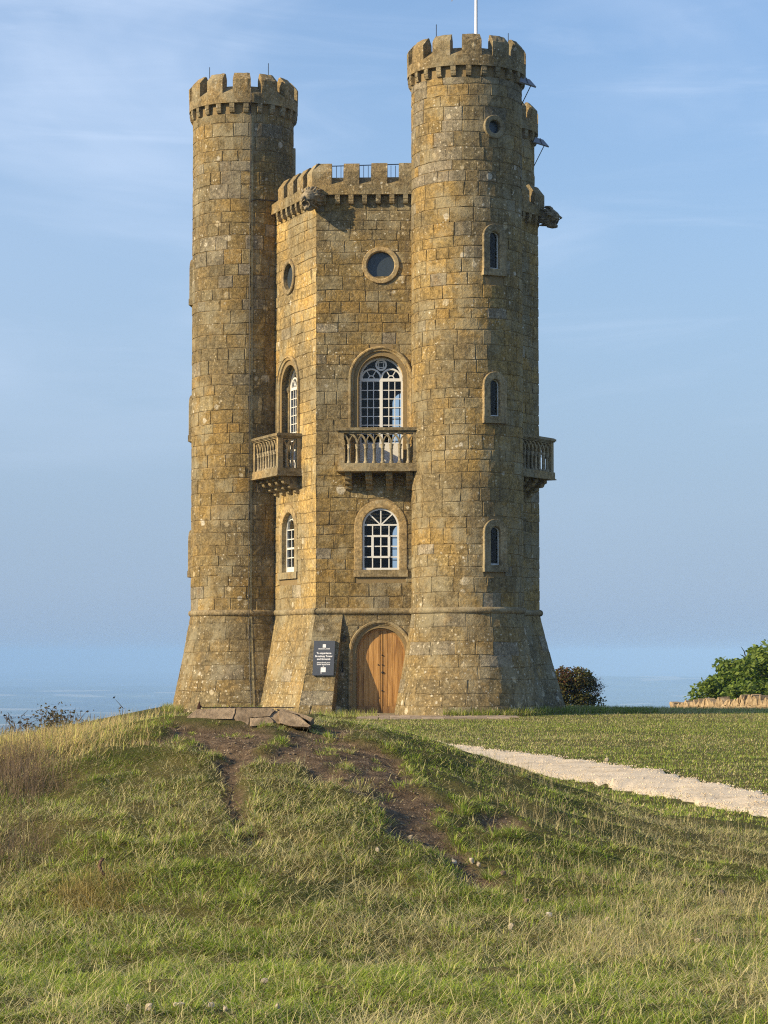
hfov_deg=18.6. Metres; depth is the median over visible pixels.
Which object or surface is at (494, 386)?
window
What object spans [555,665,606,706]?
hawthorn bush
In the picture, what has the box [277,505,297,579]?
window
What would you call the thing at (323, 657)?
information sign
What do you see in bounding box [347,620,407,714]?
door
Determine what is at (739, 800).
path
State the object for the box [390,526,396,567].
window
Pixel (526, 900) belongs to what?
rock
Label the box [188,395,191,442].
window
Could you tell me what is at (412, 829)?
stone grit
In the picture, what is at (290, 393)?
window
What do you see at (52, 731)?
dry grass
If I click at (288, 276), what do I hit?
round window
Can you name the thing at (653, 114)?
sky
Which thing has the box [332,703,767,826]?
lawn grass
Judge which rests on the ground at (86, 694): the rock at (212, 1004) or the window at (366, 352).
the rock at (212, 1004)
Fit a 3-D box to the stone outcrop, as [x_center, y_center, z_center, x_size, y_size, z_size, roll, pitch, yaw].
[-1.153,1.785,20.150,1.099,0.216,0.556,0,-3,0]
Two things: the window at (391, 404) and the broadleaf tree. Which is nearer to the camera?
the window at (391, 404)
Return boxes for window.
[187,530,191,577]
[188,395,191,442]
[189,260,192,306]
[276,355,299,467]
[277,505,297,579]
[281,259,295,294]
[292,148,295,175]
[349,346,411,462]
[353,500,407,576]
[362,247,398,283]
[390,391,400,442]
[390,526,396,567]
[482,224,506,276]
[482,372,507,423]
[482,519,507,571]
[483,115,504,138]
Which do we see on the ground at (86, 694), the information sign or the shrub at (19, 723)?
the shrub at (19, 723)
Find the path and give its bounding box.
[449,744,767,816]
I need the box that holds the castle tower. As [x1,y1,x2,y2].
[173,24,564,715]
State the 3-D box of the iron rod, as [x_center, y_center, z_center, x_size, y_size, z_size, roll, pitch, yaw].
[-1.200,1.682,20.325,0.848,0.082,0.038,0,-3,0]
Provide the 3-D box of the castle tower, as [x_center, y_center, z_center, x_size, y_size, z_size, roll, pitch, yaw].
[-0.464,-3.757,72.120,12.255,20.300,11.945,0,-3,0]
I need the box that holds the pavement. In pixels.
[356,715,518,719]
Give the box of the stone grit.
[129,726,517,883]
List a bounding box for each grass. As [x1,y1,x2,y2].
[0,701,184,772]
[310,707,377,716]
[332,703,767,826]
[543,704,660,713]
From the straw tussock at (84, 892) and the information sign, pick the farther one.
the information sign
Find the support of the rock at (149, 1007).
on the ground at (86, 694)
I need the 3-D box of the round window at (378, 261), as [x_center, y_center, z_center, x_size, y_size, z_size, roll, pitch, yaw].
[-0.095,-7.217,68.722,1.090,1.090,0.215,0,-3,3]
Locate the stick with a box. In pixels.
[98,858,104,875]
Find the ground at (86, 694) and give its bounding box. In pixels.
[0,672,767,1023]
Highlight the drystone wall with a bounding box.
[669,694,767,708]
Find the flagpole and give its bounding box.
[474,0,477,33]
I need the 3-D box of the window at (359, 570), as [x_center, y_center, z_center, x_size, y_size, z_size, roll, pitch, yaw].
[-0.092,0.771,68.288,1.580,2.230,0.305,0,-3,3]
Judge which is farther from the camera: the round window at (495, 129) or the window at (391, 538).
the window at (391, 538)
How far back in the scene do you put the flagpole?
69.36 m
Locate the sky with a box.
[0,0,767,673]
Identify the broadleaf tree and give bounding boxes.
[684,639,767,700]
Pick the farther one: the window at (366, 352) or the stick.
the window at (366, 352)
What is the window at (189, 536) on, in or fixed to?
in the castle tower
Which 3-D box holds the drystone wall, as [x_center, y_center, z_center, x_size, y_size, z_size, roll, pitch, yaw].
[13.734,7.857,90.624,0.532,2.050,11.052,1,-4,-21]
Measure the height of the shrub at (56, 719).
0.756 m
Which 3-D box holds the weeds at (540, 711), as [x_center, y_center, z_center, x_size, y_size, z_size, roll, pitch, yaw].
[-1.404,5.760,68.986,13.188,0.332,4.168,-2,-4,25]
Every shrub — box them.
[0,710,35,737]
[21,702,81,733]
[56,708,98,727]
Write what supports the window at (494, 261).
in the castle tower
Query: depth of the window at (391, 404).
76.22 m
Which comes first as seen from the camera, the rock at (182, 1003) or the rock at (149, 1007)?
the rock at (149, 1007)
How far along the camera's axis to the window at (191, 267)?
72.86 m
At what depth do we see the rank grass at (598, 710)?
69.47 m
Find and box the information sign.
[312,641,334,674]
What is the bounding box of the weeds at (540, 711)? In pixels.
[159,702,554,715]
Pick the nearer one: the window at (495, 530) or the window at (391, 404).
the window at (495, 530)
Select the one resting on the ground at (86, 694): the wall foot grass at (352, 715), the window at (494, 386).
the wall foot grass at (352, 715)
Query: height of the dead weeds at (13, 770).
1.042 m
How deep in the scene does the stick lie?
15.16 m
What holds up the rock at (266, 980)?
on the ground at (86, 694)
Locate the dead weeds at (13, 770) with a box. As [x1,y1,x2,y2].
[0,723,118,882]
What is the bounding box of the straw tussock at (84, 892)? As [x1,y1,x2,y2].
[12,856,189,924]
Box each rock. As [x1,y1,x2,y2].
[145,1003,152,1010]
[173,1002,184,1006]
[208,1001,214,1007]
[261,978,268,983]
[523,897,539,903]
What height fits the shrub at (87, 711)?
0.792 m
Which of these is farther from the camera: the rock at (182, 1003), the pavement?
the pavement
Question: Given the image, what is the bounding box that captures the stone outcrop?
[187,707,313,730]

